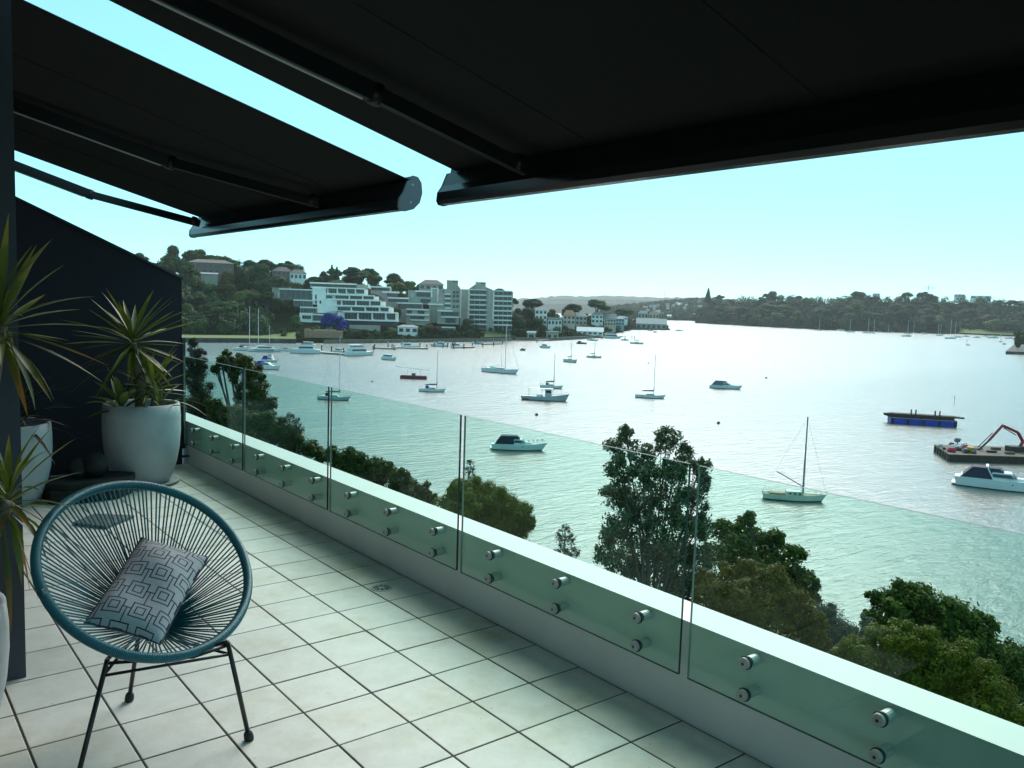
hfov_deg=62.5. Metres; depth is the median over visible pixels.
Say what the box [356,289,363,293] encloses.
window
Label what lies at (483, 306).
apartment tower
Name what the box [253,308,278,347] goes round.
sailing boat
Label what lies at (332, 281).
gum tree
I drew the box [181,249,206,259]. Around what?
broadleaf tree
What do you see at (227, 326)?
hillside wood
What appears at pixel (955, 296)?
apartment building
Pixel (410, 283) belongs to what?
broadleaf tree
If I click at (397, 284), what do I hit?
broadleaf tree
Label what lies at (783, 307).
gum tree
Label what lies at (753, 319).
bush
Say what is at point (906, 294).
gum tree
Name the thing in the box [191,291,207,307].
broadleaf tree
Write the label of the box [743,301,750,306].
broadleaf tree
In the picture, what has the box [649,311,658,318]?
house
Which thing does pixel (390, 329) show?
broadleaf tree
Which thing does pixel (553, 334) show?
house
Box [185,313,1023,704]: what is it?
water
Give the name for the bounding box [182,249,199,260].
broadleaf tree
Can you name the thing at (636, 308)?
hillside trees
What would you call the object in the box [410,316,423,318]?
window
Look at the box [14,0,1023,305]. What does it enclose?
sky
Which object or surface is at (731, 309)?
broadleaf tree
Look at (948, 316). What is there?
broadleaf tree
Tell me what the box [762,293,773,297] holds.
gum tree
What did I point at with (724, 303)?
broadleaf tree
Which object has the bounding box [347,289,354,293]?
window
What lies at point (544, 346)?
motor cruiser
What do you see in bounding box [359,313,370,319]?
window
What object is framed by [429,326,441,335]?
broadleaf tree
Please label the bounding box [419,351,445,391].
sailing boat
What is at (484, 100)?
folding arm awning
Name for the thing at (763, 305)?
gum tree
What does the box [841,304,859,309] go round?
gum tree
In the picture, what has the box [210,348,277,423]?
gum tree
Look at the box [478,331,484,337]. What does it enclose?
bush
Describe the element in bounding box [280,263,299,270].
gum tree
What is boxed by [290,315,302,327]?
broadleaf tree
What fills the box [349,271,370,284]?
gum tree
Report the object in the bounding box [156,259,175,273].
gum tree
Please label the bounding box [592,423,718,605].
gum tree
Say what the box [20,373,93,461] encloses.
cordyline plant
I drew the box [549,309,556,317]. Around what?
bush
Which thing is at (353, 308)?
window
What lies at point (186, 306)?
broadleaf tree
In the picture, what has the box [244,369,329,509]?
glass panel
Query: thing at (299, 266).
broadleaf tree
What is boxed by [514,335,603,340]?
sea wall
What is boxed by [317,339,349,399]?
sailing boat
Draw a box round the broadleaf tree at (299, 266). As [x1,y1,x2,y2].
[292,264,304,270]
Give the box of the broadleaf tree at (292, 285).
[286,282,302,288]
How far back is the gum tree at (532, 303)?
718.81 m
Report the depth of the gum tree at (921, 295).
1599.22 m
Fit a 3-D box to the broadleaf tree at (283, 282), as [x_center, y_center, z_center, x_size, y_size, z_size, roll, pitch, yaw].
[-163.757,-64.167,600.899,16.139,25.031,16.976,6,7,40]
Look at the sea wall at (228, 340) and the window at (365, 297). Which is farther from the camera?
the window at (365, 297)
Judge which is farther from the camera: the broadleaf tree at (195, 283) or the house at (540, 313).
the house at (540, 313)
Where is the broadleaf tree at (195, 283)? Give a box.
[187,274,204,294]
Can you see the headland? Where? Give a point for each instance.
(1014, 350)
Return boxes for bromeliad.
[87,369,153,416]
[136,378,187,406]
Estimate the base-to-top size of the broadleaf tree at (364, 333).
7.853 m
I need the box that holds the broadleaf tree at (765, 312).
[758,307,770,316]
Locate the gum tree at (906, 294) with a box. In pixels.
[901,292,912,300]
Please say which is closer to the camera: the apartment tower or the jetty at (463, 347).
the jetty at (463, 347)
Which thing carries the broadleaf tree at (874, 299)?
on the bank at (904, 327)
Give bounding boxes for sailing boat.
[233,306,258,350]
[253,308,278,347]
[265,325,280,347]
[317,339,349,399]
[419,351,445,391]
[481,324,518,373]
[540,354,562,388]
[563,342,576,362]
[587,346,601,357]
[635,355,665,398]
[762,417,826,501]
[945,320,956,338]
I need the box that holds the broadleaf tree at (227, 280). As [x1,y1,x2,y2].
[218,269,237,298]
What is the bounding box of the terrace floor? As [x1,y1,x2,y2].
[0,464,771,767]
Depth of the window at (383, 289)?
601.62 m
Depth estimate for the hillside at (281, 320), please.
543.36 m
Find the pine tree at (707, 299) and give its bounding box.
[703,288,711,307]
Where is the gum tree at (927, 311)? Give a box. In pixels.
[917,308,939,315]
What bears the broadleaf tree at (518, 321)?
on the hillside at (281, 320)
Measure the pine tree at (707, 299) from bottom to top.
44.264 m
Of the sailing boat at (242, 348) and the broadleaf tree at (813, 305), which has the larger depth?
the broadleaf tree at (813, 305)
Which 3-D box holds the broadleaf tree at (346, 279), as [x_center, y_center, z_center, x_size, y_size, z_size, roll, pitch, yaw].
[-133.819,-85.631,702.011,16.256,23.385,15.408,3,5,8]
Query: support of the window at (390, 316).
in the terraced apartments at (361, 307)
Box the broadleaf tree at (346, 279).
[341,268,353,282]
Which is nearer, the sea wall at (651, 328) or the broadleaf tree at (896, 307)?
the sea wall at (651, 328)
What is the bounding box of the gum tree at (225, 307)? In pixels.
[209,301,238,318]
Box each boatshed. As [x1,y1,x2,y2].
[576,327,603,336]
[636,318,666,327]
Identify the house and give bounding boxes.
[188,259,233,281]
[200,272,217,284]
[272,267,290,283]
[290,269,306,284]
[397,325,417,335]
[419,280,443,298]
[527,331,535,337]
[535,309,547,329]
[546,331,558,337]
[547,318,562,331]
[563,310,575,329]
[575,312,586,326]
[591,312,602,326]
[604,314,616,331]
[616,317,623,330]
[619,316,627,324]
[638,311,647,317]
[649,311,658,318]
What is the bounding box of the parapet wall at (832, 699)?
[182,413,1023,767]
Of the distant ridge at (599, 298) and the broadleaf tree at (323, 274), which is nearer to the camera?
the broadleaf tree at (323, 274)
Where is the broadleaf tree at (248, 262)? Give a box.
[241,259,255,266]
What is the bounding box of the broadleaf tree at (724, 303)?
[717,300,730,305]
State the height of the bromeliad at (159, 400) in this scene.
0.322 m
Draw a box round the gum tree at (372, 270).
[361,268,379,284]
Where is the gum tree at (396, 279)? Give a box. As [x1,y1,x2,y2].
[384,276,402,282]
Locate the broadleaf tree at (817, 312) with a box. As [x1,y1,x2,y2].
[811,308,823,321]
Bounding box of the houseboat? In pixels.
[603,333,620,338]
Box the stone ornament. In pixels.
[42,452,134,504]
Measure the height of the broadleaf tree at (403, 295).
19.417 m
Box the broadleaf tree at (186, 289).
[182,284,191,294]
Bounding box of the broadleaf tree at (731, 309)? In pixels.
[726,306,742,313]
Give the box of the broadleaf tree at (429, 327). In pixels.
[421,323,433,333]
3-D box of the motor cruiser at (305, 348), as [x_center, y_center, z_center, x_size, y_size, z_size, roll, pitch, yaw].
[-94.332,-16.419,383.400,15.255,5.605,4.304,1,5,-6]
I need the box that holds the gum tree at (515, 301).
[513,298,518,305]
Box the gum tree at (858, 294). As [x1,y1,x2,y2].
[852,291,864,298]
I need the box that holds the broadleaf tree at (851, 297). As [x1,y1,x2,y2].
[846,291,866,300]
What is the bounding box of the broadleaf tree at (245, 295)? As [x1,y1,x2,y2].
[230,289,257,309]
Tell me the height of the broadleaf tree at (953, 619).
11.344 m
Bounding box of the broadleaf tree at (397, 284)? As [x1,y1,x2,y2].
[386,281,405,294]
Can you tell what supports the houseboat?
on the water
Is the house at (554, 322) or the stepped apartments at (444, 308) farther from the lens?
the house at (554, 322)
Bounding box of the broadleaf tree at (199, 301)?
[191,291,203,307]
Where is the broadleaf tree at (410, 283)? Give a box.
[402,280,415,291]
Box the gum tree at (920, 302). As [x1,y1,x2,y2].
[911,301,928,305]
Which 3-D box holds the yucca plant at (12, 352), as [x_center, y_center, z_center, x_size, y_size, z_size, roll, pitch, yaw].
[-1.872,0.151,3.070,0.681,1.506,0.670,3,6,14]
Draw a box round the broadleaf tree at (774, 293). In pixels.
[768,291,779,299]
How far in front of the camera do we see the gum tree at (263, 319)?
514.24 m
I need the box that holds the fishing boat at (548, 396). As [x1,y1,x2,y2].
[521,384,568,400]
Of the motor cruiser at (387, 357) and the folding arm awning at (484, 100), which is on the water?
the motor cruiser at (387, 357)
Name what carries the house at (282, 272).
on the hillside at (281, 320)
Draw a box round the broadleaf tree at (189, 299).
[182,292,195,304]
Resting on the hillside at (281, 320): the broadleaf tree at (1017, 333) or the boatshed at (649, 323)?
the boatshed at (649, 323)
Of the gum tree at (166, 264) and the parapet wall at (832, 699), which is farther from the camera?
the gum tree at (166, 264)
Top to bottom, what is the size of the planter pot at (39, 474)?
0.620 m
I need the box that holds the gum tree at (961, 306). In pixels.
[956,305,969,308]
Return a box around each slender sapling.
[464,459,475,481]
[554,523,581,560]
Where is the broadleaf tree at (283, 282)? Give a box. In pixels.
[278,277,288,285]
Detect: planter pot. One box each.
[0,592,9,706]
[21,417,52,506]
[101,399,180,485]
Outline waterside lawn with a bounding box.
[182,332,295,338]
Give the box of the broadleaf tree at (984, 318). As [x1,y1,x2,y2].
[975,315,997,328]
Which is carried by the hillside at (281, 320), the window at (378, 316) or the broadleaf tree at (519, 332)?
the broadleaf tree at (519, 332)
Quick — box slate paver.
[73,514,133,528]
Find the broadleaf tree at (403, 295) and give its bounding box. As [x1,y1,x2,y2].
[398,293,407,297]
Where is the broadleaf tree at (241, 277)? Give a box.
[233,267,251,291]
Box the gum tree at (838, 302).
[830,301,845,304]
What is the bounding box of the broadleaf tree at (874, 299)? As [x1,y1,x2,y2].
[868,296,879,303]
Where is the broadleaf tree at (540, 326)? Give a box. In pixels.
[532,317,545,331]
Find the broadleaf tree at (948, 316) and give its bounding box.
[940,313,953,321]
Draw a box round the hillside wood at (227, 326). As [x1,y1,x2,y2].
[156,259,313,334]
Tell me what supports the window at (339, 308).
in the terraced apartments at (361, 307)
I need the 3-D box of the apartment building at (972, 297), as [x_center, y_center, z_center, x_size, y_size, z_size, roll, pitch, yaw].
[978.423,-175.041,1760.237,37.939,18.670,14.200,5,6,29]
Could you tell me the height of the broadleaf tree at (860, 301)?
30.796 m
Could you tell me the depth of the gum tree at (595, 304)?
808.28 m
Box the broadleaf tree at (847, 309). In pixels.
[838,306,857,317]
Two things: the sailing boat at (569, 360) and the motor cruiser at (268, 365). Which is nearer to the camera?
the motor cruiser at (268, 365)
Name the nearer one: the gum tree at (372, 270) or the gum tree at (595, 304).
the gum tree at (372, 270)
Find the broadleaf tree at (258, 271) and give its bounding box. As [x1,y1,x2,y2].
[247,263,271,290]
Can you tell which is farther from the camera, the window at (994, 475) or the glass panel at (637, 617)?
the window at (994, 475)
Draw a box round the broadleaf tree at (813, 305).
[809,303,817,309]
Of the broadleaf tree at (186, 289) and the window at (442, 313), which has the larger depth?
the window at (442, 313)
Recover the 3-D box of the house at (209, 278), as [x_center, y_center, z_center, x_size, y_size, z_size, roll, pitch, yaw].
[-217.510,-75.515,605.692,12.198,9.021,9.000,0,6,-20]
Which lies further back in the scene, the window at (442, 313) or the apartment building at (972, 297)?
the apartment building at (972, 297)
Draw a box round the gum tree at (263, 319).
[255,317,269,323]
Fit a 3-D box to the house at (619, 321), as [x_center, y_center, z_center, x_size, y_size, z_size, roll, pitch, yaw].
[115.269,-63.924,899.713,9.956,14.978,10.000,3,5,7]
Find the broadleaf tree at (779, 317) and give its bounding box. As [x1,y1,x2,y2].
[771,312,786,322]
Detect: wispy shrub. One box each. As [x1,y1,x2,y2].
[285,412,305,454]
[815,599,877,653]
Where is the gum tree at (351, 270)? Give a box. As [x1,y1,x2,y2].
[342,267,361,275]
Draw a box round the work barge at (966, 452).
[933,424,1023,463]
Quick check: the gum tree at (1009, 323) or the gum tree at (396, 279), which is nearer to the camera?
the gum tree at (396, 279)
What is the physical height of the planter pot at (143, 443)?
0.695 m
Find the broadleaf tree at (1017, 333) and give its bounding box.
[1013,330,1023,343]
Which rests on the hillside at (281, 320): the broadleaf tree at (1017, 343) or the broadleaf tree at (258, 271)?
the broadleaf tree at (258, 271)
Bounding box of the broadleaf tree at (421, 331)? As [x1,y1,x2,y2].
[417,327,425,336]
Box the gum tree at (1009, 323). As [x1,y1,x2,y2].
[998,320,1019,330]
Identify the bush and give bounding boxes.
[203,397,329,463]
[353,331,361,337]
[373,332,379,338]
[383,330,392,337]
[432,475,536,540]
[441,329,449,336]
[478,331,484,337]
[510,328,517,336]
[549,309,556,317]
[690,557,832,652]
[712,306,725,317]
[747,315,761,324]
[827,617,1023,726]
[924,293,939,303]
[957,300,972,309]
[997,325,1009,330]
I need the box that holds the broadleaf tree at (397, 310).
[394,307,401,317]
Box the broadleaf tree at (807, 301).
[801,297,816,307]
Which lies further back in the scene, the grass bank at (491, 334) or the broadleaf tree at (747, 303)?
the broadleaf tree at (747, 303)
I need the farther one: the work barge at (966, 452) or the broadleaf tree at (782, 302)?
the broadleaf tree at (782, 302)
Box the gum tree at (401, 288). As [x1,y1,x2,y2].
[391,286,406,290]
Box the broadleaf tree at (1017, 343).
[1014,340,1022,349]
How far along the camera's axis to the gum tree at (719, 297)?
1822.97 m
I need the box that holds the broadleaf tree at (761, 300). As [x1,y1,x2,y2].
[757,296,768,305]
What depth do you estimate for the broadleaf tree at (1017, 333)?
736.92 m
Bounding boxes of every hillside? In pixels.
[182,284,668,342]
[629,303,715,320]
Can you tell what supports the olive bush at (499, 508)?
on the near slope
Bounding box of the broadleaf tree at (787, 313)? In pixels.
[781,310,791,319]
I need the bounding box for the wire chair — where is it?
[30,480,253,767]
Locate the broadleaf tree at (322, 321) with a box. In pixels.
[320,316,329,326]
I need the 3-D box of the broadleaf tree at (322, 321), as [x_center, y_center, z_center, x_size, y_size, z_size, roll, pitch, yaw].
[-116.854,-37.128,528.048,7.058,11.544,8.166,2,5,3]
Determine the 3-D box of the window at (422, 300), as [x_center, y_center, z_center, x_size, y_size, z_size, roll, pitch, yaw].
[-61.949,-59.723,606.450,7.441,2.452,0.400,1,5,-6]
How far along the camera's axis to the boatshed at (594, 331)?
707.05 m
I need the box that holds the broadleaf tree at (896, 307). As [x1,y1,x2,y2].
[888,303,902,312]
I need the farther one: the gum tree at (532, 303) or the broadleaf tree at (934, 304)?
the broadleaf tree at (934, 304)
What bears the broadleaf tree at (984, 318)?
on the bank at (904, 327)
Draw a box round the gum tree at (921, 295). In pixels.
[916,292,929,305]
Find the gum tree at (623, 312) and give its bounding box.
[614,309,633,325]
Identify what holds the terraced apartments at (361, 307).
on the hillside at (281, 320)
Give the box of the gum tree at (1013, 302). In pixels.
[1005,300,1023,311]
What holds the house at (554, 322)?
on the hillside at (281, 320)
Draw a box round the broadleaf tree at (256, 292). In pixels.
[246,288,260,306]
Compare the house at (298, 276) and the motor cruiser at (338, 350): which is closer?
the motor cruiser at (338, 350)
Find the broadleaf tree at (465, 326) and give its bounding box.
[459,318,473,331]
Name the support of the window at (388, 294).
in the stepped apartments at (444, 308)
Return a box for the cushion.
[84,537,208,644]
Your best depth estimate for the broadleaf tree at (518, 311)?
713.19 m
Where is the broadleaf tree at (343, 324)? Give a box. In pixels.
[336,319,347,329]
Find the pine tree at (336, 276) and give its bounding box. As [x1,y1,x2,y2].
[334,267,339,279]
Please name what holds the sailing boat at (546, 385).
on the water
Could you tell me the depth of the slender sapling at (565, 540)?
27.47 m
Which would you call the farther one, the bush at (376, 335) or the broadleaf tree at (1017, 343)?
the broadleaf tree at (1017, 343)
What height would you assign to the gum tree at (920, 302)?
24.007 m
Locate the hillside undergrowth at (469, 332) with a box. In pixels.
[182,279,666,337]
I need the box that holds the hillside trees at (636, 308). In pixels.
[600,297,718,319]
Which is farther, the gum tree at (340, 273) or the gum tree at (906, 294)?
the gum tree at (906, 294)
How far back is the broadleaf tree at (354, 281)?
696.05 m
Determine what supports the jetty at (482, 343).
on the water
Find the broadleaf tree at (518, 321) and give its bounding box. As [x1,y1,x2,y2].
[511,313,527,331]
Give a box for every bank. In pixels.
[480,331,514,336]
[695,301,1022,335]
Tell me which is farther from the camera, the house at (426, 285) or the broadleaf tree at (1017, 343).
the broadleaf tree at (1017, 343)
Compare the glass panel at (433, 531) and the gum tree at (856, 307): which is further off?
the gum tree at (856, 307)
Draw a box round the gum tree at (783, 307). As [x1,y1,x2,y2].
[775,304,792,310]
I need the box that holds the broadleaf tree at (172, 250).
[162,244,180,256]
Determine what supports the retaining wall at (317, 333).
on the hillside at (281, 320)
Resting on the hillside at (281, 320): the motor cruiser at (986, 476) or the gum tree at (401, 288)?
the gum tree at (401, 288)
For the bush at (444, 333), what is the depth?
559.07 m
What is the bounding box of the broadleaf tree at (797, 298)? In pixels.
[794,295,802,301]
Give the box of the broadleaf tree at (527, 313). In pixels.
[520,306,536,330]
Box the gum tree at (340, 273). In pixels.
[326,268,342,275]
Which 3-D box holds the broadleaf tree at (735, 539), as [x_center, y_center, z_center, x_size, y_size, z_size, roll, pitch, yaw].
[8.422,10.464,29.580,4.066,12.308,2.989,2,5,-3]
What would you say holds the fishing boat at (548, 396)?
on the water
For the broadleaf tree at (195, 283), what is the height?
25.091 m
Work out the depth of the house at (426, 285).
652.16 m
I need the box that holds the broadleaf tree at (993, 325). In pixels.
[982,318,1001,330]
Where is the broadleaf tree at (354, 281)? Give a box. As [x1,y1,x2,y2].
[350,279,363,284]
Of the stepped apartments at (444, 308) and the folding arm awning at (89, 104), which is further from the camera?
the stepped apartments at (444, 308)
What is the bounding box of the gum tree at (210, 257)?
[201,255,221,259]
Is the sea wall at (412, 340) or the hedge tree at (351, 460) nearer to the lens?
the hedge tree at (351, 460)
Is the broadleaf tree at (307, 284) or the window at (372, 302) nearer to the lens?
the window at (372, 302)
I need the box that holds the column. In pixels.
[0,0,25,681]
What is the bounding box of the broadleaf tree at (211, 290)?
[201,283,219,300]
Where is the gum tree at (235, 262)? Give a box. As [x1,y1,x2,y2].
[225,259,242,269]
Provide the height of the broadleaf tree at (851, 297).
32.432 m
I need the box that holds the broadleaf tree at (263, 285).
[249,274,280,293]
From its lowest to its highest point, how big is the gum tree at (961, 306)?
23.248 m
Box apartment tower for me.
[446,280,512,331]
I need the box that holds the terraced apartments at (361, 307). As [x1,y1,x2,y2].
[270,282,398,325]
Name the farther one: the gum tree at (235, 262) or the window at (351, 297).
the gum tree at (235, 262)
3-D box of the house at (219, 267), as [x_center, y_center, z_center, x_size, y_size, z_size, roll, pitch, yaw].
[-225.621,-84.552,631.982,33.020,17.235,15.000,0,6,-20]
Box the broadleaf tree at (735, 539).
[699,510,822,601]
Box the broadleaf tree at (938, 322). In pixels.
[928,317,946,328]
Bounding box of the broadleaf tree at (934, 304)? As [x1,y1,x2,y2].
[929,302,942,310]
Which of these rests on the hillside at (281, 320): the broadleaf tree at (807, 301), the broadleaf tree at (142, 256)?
the broadleaf tree at (142, 256)
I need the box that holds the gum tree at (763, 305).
[757,303,775,309]
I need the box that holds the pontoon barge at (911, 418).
[883,409,964,427]
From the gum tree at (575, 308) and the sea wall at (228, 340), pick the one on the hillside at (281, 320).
the gum tree at (575, 308)
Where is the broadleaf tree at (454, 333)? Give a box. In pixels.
[451,330,458,337]
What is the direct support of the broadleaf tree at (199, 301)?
on the hillside at (281, 320)
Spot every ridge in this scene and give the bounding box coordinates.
[513,300,650,313]
[516,295,828,303]
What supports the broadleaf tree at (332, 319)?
on the hillside at (281, 320)
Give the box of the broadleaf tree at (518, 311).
[514,307,520,314]
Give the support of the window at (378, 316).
in the terraced apartments at (361, 307)
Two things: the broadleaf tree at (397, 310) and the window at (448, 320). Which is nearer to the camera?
the broadleaf tree at (397, 310)
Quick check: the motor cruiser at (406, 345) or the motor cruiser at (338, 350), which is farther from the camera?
the motor cruiser at (406, 345)
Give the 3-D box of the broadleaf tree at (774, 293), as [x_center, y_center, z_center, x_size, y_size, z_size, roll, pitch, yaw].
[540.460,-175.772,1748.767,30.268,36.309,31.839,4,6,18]
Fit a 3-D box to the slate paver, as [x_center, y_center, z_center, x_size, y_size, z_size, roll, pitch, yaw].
[-2.916,0.971,5.994,0.292,0.021,0.322,3,5,8]
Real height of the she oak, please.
14.868 m
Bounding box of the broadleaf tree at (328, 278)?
[323,275,331,282]
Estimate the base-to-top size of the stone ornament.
0.350 m
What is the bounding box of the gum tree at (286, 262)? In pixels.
[278,261,292,266]
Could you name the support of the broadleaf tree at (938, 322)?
on the bank at (904, 327)
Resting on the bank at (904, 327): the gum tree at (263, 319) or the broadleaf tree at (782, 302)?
the broadleaf tree at (782, 302)
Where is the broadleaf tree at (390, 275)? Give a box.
[384,272,406,286]
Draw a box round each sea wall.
[185,338,295,342]
[323,338,512,343]
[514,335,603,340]
[633,328,669,329]
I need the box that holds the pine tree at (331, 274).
[329,265,334,279]
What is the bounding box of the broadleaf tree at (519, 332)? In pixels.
[516,329,523,335]
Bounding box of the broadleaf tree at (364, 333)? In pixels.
[360,329,369,337]
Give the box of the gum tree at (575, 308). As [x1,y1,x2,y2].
[564,303,581,312]
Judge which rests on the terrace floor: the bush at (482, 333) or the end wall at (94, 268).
the end wall at (94, 268)
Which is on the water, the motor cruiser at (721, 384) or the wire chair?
the motor cruiser at (721, 384)
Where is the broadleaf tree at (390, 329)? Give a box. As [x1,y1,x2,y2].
[388,327,396,334]
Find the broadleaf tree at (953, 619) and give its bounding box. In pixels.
[860,577,1023,708]
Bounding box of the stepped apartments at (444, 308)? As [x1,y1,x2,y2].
[369,286,460,330]
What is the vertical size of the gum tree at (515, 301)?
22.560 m
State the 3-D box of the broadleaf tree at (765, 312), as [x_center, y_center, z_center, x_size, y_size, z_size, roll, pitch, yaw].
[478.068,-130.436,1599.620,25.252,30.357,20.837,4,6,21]
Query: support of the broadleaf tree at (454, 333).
on the hillside at (281, 320)
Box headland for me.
[1006,345,1023,354]
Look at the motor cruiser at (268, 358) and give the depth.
326.31 m
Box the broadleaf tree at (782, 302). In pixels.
[777,300,787,304]
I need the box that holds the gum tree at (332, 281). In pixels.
[327,280,345,282]
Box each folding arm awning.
[11,0,421,237]
[109,0,1023,206]
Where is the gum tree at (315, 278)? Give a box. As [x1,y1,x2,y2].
[307,276,323,281]
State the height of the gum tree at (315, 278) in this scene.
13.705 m
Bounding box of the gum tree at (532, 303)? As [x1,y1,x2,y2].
[522,298,544,316]
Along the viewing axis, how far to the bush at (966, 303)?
1616.34 m
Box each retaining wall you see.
[304,329,342,337]
[349,325,379,331]
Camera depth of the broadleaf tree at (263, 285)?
581.25 m
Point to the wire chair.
(182, 624)
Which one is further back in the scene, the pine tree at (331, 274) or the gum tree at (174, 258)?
the pine tree at (331, 274)
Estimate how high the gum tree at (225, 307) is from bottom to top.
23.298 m
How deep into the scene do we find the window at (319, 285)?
567.79 m
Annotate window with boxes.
[280,290,311,299]
[295,301,311,305]
[301,308,315,312]
[302,315,310,318]
[311,284,355,287]
[313,316,322,320]
[329,289,336,292]
[336,296,348,298]
[338,289,345,293]
[338,307,349,310]
[343,301,354,304]
[345,313,356,318]
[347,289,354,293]
[350,296,361,298]
[352,307,363,310]
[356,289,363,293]
[357,301,368,304]
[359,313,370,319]
[364,296,373,298]
[366,307,378,310]
[371,288,388,290]
[371,301,379,304]
[373,313,384,319]
[387,293,397,296]
[387,313,394,319]
[388,299,407,301]
[398,304,421,308]
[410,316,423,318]
[416,292,430,296]
[421,299,430,302]
[441,312,458,315]
[445,318,455,322]
[992,474,1013,478]
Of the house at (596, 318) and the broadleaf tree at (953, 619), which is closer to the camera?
the broadleaf tree at (953, 619)
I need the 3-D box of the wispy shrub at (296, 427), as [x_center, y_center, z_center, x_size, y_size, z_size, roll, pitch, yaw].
[-9.163,7.497,35.333,0.811,12.774,0.655,2,5,0]
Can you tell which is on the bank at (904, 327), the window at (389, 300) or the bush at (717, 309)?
the bush at (717, 309)
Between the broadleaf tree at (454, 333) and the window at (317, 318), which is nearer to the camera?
the window at (317, 318)
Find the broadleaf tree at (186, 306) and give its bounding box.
[182,303,192,317]
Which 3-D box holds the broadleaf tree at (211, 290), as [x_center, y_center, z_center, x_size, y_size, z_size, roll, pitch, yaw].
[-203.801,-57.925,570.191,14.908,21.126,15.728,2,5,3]
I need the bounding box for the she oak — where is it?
[186,338,216,420]
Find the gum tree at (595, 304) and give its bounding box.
[586,299,610,311]
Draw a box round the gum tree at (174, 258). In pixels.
[160,256,180,261]
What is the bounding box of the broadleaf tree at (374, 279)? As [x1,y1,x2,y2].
[366,273,382,285]
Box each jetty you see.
[320,344,373,354]
[374,342,396,349]
[391,341,447,348]
[443,342,474,348]
[480,340,502,346]
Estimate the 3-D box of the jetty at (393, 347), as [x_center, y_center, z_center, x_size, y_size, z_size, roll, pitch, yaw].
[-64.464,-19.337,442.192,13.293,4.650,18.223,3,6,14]
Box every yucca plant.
[0,214,111,628]
[64,290,208,414]
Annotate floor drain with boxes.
[371,584,391,591]
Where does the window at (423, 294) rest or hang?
in the stepped apartments at (444, 308)
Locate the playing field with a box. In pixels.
[959,328,1012,334]
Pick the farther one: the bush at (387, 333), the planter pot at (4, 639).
the bush at (387, 333)
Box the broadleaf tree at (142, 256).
[136,252,149,259]
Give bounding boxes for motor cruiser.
[248,346,283,351]
[256,360,280,369]
[261,353,277,361]
[287,343,320,353]
[332,348,345,352]
[344,344,373,355]
[381,354,396,359]
[400,343,419,346]
[430,342,446,346]
[450,343,464,346]
[490,434,546,450]
[540,344,550,347]
[709,380,741,388]
[951,464,1023,492]
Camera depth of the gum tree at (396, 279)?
704.37 m
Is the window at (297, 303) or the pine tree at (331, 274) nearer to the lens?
the window at (297, 303)
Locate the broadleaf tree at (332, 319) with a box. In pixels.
[323,311,343,326]
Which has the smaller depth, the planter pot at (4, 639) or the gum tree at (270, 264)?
the planter pot at (4, 639)
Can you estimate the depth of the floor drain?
4.80 m
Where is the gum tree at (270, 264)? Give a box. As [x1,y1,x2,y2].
[254,259,278,269]
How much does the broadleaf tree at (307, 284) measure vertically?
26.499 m
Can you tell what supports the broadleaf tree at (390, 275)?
on the hillside at (281, 320)
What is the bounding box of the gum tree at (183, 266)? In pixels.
[171,259,200,284]
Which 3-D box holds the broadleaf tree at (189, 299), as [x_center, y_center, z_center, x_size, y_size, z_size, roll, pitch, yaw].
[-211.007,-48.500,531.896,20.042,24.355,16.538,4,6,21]
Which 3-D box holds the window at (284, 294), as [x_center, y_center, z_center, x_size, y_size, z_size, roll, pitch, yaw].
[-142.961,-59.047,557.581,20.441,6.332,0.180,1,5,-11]
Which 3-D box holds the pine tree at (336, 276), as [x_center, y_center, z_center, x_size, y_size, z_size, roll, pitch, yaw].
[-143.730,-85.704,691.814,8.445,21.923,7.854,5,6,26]
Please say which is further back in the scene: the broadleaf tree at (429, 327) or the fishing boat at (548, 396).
the broadleaf tree at (429, 327)
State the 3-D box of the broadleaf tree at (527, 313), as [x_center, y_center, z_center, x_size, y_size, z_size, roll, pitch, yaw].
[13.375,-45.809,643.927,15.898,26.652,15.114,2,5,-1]
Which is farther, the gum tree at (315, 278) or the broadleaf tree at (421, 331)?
the gum tree at (315, 278)
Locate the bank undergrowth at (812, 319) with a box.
[694,292,1023,333]
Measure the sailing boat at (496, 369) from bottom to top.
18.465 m
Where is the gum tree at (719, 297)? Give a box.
[715,295,724,302]
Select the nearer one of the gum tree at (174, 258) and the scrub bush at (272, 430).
the scrub bush at (272, 430)
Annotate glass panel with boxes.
[184,356,243,469]
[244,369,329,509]
[329,387,461,569]
[460,416,690,673]
[687,465,1023,767]
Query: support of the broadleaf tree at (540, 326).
on the hillside at (281, 320)
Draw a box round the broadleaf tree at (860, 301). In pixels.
[851,299,865,309]
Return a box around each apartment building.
[954,294,964,301]
[970,295,990,304]
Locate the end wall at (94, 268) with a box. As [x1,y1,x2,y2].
[15,196,188,475]
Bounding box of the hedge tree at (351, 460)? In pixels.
[324,445,437,504]
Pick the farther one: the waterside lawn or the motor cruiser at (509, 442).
the waterside lawn
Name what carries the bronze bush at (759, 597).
on the near slope
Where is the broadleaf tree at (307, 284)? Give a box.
[303,278,313,288]
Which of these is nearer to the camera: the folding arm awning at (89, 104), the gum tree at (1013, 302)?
the folding arm awning at (89, 104)
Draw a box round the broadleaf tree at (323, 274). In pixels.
[319,270,328,281]
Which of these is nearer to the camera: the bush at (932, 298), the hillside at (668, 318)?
the bush at (932, 298)
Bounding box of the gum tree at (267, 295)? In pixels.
[254,291,279,312]
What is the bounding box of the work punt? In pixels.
[396,366,429,379]
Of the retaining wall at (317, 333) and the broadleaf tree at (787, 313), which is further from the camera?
the broadleaf tree at (787, 313)

